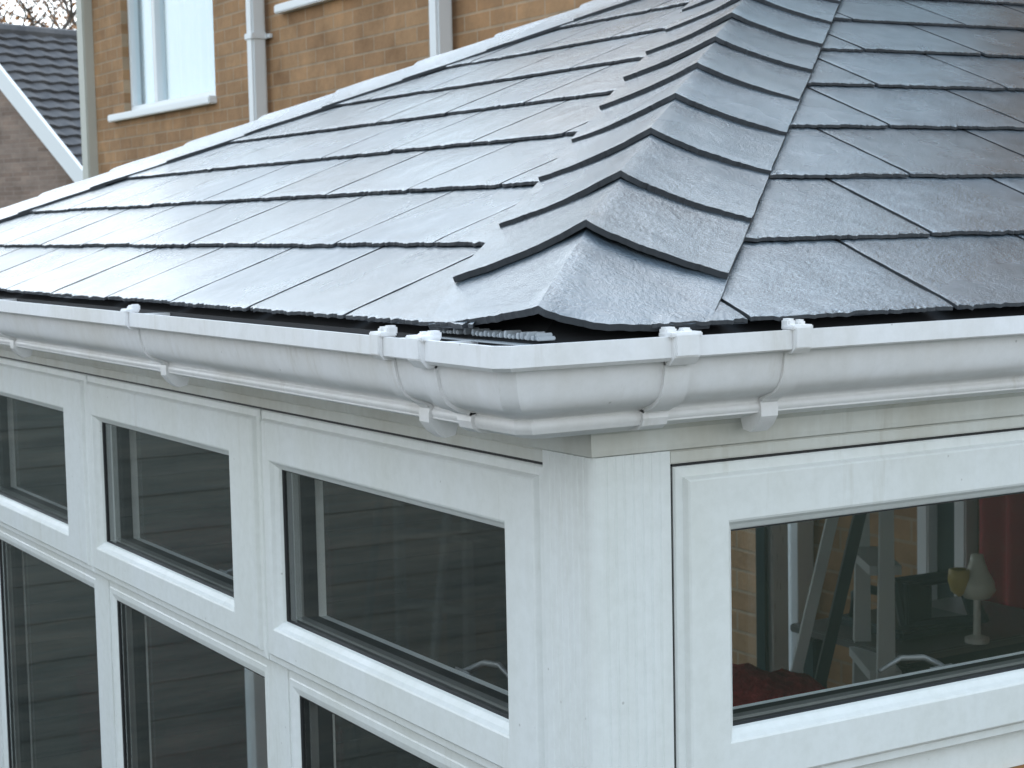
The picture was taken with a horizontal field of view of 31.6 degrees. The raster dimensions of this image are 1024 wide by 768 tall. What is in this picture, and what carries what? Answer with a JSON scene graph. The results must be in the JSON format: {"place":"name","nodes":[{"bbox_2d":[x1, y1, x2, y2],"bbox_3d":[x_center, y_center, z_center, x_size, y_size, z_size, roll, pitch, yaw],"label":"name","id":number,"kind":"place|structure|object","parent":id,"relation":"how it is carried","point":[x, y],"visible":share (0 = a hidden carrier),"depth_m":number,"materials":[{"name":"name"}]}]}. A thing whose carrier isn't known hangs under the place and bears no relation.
{"place":"outdoors","nodes":[
{"label":"outdoors","id":0,"kind":"place"},
{"bbox_2d":[0,0,76,29],"label":"sky","id":1,"kind":"structure","parent":0,"point":[17,10],"materials":[{"name":"white"}]},
{"bbox_2d":[0,23,82,208],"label":"neighbour house","id":2,"kind":"structure","parent":0,"point":[40,138],"depth_m":29.06,"materials":[{"name":"grey tile"}]},
{"bbox_2d":[76,0,979,688],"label":"brick house","id":3,"kind":"structure","parent":0,"point":[158,76],"depth_m":9.78,"materials":[{"name":"brown brick"}]},
{"bbox_2d":[108,0,216,121],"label":"window","id":4,"kind":"structure","parent":3,"relation":"in","point":[171,42],"depth_m":11.40,"materials":[{"name":"white plastic"}]},
{"bbox_2d":[274,0,331,13],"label":"window","id":5,"kind":"structure","parent":3,"relation":"in","point":[293,5],"depth_m":9.40,"materials":[{"name":"white plastic"}]},
{"bbox_2d":[732,663,826,706],"bbox_3d":[0.429,1.248,4.126,0.880,1.203,0.730,-4,6,-30],"label":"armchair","id":6,"kind":"object","parent":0,"point":[751,683],"visible":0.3,"depth_m":4.12,"materials":[{"name":"red fabric"}]},
{"label":"lawn","id":7,"kind":"structure","parent":0,"visible":0},
{"bbox_2d":[0,0,76,29],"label":"autumn tree","id":8,"kind":"object","parent":7,"relation":"on","point":[35,17],"visible":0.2,"depth_m":52.78,"materials":[{"name":"brown plant"}]},
{"bbox_2d":[1,0,75,28],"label":"autumn tree","id":9,"kind":"object","parent":7,"relation":"on","point":[72,14],"visible":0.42,"depth_m":50.56,"materials":[{"name":"brown plant"}]},
{"bbox_2d":[2,0,76,27],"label":"autumn tree","id":10,"kind":"object","parent":7,"relation":"on","point":[51,12],"visible":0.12,"depth_m":54.64,"materials":[{"name":"brown plant"}]},
{"bbox_2d":[13,399,507,767],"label":"slatted fence","id":11,"kind":"object","parent":7,"relation":"on","point":[428,583],"depth_m":6.89,"materials":[{"name":"wood"}]},
{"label":"patio","id":12,"kind":"structure","parent":0,"visible":0},
{"bbox_2d":[0,0,1023,767],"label":"conservatory","id":13,"kind":"object","parent":12,"relation":"on","point":[618,320],"visible":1,"depth_m":2.15,"materials":[{"name":"plastic"}]},
{"bbox_2d":[0,526,484,767],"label":"window frame","id":14,"kind":"structure","parent":13,"relation":"in","point":[278,676],"depth_m":2.67,"materials":[{"name":"white plastic"}]},
{"bbox_2d":[244,521,812,767],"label":"window frame","id":15,"kind":"structure","parent":13,"relation":"in","point":[800,534],"depth_m":6.08,"materials":[{"name":"white plastic"}]},
{"bbox_2d":[790,510,901,687],"bbox_3d":[0.751,0.993,4.722,0.477,1.590,0.320,-1,5,0],"label":"stepladder","id":16,"kind":"object","parent":13,"relation":"on","point":[863,559],"visible":0.39,"depth_m":4.54,"materials":[{"name":"silver metal"}]},
{"bbox_2d":[790,596,1023,687],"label":"table","id":17,"kind":"object","parent":13,"relation":"on","point":[1002,629],"visible":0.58,"depth_m":4.88,"materials":[{"name":"grey"}]},
{"bbox_2d":[841,570,989,640],"bbox_3d":[1.084,0.585,4.951,0.348,0.175,0.314,-4,6,-30],"label":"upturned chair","id":18,"kind":"object","parent":17,"relation":"on","point":[917,615],"visible":0.59,"depth_m":4.88,"materials":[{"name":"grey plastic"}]},
{"bbox_2d":[948,553,995,644],"bbox_3d":[1.220,0.567,4.784,0.123,0.238,0.098,-4,6,-30],"label":"table lamp","id":19,"kind":"object","parent":17,"relation":"on","point":[974,581],"visible":1,"depth_m":4.76,"materials":[{"name":"beige metal"}]},
{"bbox_2d":[858,731,1023,767],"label":"window frame","id":20,"kind":"structure","parent":13,"relation":"in","point":[1003,751],"depth_m":2.06,"materials":[{"name":"white plastic"}]},
{"bbox_2d":[937,502,953,598],"bbox_3d":[1.356,0.814,5.575,0.016,1.750,0.108,-4,6,-30],"label":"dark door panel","id":21,"kind":"structure","parent":13,"relation":"in","point":[945,511],"depth_m":5.56,"materials":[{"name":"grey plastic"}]},
{"bbox_2d":[979,493,1023,608],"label":"curtain","id":22,"kind":"object","parent":13,"relation":"hanging from","point":[1001,534],"depth_m":5.30,"materials":[{"name":"red fabric"}]}
]}

